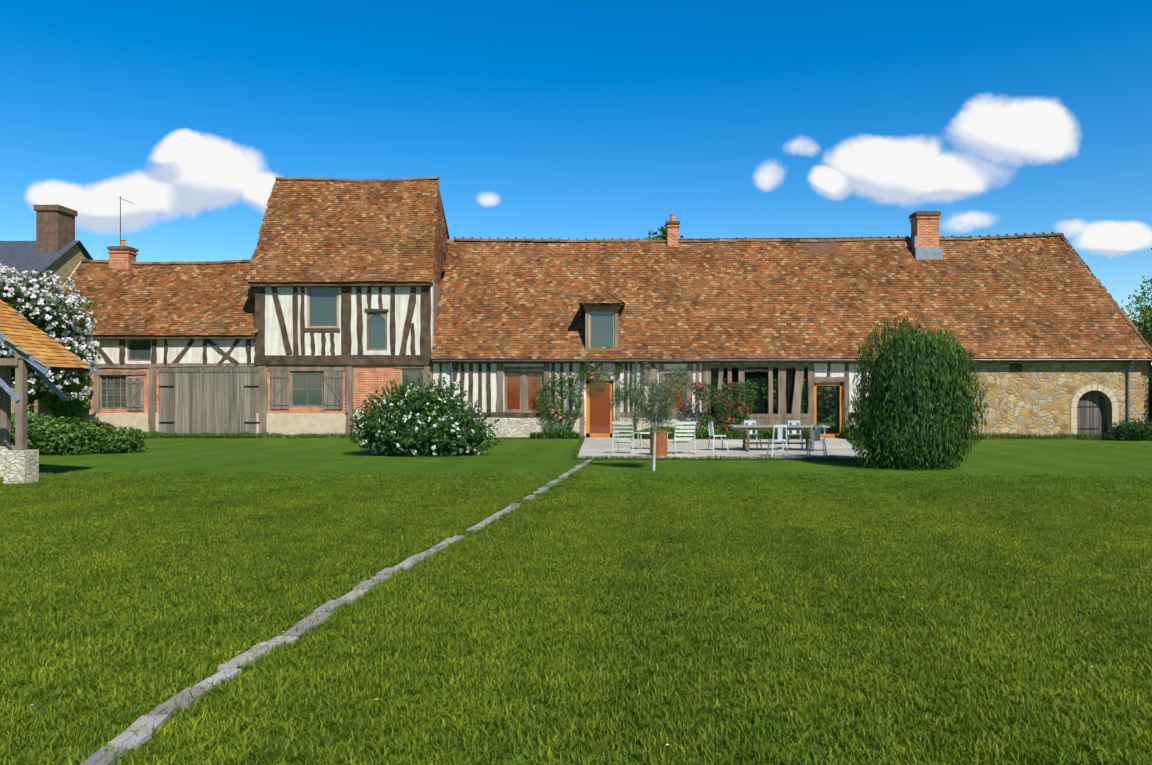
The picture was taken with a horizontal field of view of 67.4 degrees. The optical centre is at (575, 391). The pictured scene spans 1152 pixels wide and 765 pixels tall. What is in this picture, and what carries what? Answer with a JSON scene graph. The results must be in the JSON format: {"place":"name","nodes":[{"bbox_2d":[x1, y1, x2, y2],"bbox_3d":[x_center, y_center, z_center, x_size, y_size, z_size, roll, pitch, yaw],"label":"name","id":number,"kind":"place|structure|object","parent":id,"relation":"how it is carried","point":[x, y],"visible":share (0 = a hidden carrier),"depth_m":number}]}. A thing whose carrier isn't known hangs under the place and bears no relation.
{"place":"outdoors","nodes":[
{"label":"outdoors","id":0,"kind":"place"},
{"bbox_2d":[0,300,93,483],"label":"well house","id":1,"kind":"structure","parent":0,"point":[38,352],"depth_m":16.42},
{"bbox_2d":[38,281,441,437],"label":"tower and wing walls","id":2,"kind":"structure","parent":0,"point":[368,379],"depth_m":32.19},
{"bbox_2d":[62,177,449,370],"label":"tower and wing roofs","id":3,"kind":"structure","parent":2,"relation":"on","point":[315,232],"depth_m":33.54},
{"bbox_2d":[85,283,432,433],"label":"timber framing","id":4,"kind":"object","parent":2,"relation":"attached to","point":[262,360],"visible":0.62,"depth_m":32.13},
{"bbox_2d":[100,287,423,436],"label":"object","id":5,"kind":"object","parent":2,"relation":"in","point":[199,400],"visible":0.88,"depth_m":32.26},
{"bbox_2d":[102,289,421,406],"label":"windows","id":6,"kind":"structure","parent":5,"relation":"in","point":[323,307],"depth_m":32.25},
{"bbox_2d":[80,460,591,764],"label":"stepping stone path","id":7,"kind":"structure","parent":0,"point":[128,737],"depth_m":5.40},
{"bbox_2d":[0,411,1151,764],"bbox_3d":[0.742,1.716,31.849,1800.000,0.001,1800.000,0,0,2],"label":"lawn","id":8,"kind":"structure","parent":0,"point":[984,457],"depth_m":17.94},
{"bbox_2d":[0,263,156,455],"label":"flowering shrubs","id":9,"kind":"object","parent":8,"relation":"on","point":[62,431],"visible":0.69,"depth_m":27.66},
{"bbox_2d":[344,372,499,456],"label":"white shrub flowers","id":10,"kind":"object","parent":8,"relation":"on","point":[415,421],"visible":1,"depth_m":23.05},
{"bbox_2d":[31,502,1099,744],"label":"lawn daisies","id":11,"kind":"object","parent":8,"relation":"on","point":[377,698],"visible":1,"depth_m":5.45},
{"bbox_2d":[54,430,1147,764],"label":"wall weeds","id":12,"kind":"object","parent":8,"relation":"on","point":[710,456],"visible":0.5,"depth_m":21.81},
{"bbox_2d":[609,360,696,470],"bbox_3d":[1.749,0.509,20.647,1.938,2.416,5.083,0,0,2],"label":"young olive tree","id":13,"kind":"object","parent":8,"relation":"on","point":[658,443],"visible":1,"depth_m":18.80},
{"bbox_2d":[488,437,869,459],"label":"patio slab","id":14,"kind":"structure","parent":8,"relation":"on","point":[593,447],"depth_m":25.61},
{"bbox_2d":[611,420,829,456],"bbox_3d":[4.042,1.243,24.080,6.121,0.905,3.492,0,0,2],"label":"patio furniture","id":15,"kind":"object","parent":14,"relation":"on","point":[793,427],"visible":0.96,"depth_m":23.60},
{"bbox_2d":[530,362,1151,440],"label":"climbing plants","id":16,"kind":"object","parent":8,"relation":"on","point":[1133,430],"visible":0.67,"depth_m":30.99},
{"bbox_2d":[645,219,1151,421],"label":"trees and hedges","id":17,"kind":"object","parent":8,"relation":"on","point":[1143,327],"visible":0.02,"depth_m":47.41},
{"bbox_2d":[841,317,988,470],"bbox_3d":[7.721,0.006,19.669,3.176,3.494,2.603,0,0,2],"label":"bamboo clump","id":18,"kind":"object","parent":8,"relation":"on","point":[915,407],"visible":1,"depth_m":18.96},
{"bbox_2d":[0,205,1151,425],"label":"lean to and neighbour house","id":19,"kind":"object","parent":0,"point":[56,247],"visible":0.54,"depth_m":54.95},
{"bbox_2d":[0,0,1151,392],"label":"sky","id":20,"kind":"structure","parent":0,"point":[536,119]},
{"bbox_2d":[433,348,1148,438],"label":"house walls","id":21,"kind":"structure","parent":0,"point":[1032,398],"depth_m":31.38},
{"bbox_2d":[504,371,842,437],"bbox_3d":[3.560,0.341,31.881,12.332,2.490,0.053,0,0,2],"label":"house joinery","id":22,"kind":"object","parent":21,"relation":"in","point":[523,391],"visible":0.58,"depth_m":31.96},
{"bbox_2d":[507,367,839,433],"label":"doors and windows","id":23,"kind":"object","parent":22,"relation":"in","point":[599,408],"visible":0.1,"depth_m":31.97},
{"bbox_2d":[438,362,1021,437],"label":"timber framing","id":24,"kind":"object","parent":21,"relation":"attached to","point":[781,416],"visible":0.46,"depth_m":31.67},
{"bbox_2d":[431,232,1151,362],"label":"roof","id":25,"kind":"structure","parent":21,"relation":"on","point":[1043,295],"depth_m":33.11},
{"bbox_2d":[107,196,942,268],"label":"chimneys","id":26,"kind":"object","parent":25,"relation":"on","point":[924,241],"visible":0.92,"depth_m":34.29},
{"bbox_2d":[579,287,624,351],"bbox_3d":[0.982,-2.674,32.555,1.727,2.500,2.159,0,0,2],"label":"roof dormer","id":27,"kind":"object","parent":25,"relation":"on","point":[601,306],"visible":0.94,"depth_m":31.84},
{"bbox_2d":[432,359,1151,430],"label":"gutter downpipes","id":28,"kind":"object","parent":21,"relation":"attached to","point":[1040,360],"visible":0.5,"depth_m":31.27},
{"bbox_2d":[1071,384,1118,438],"bbox_3d":[18.763,0.722,31.430,1.690,1.988,0.375,0,0,2],"label":"arched doorway","id":29,"kind":"structure","parent":21,"relation":"in","point":[1089,412],"depth_m":31.57}
]}

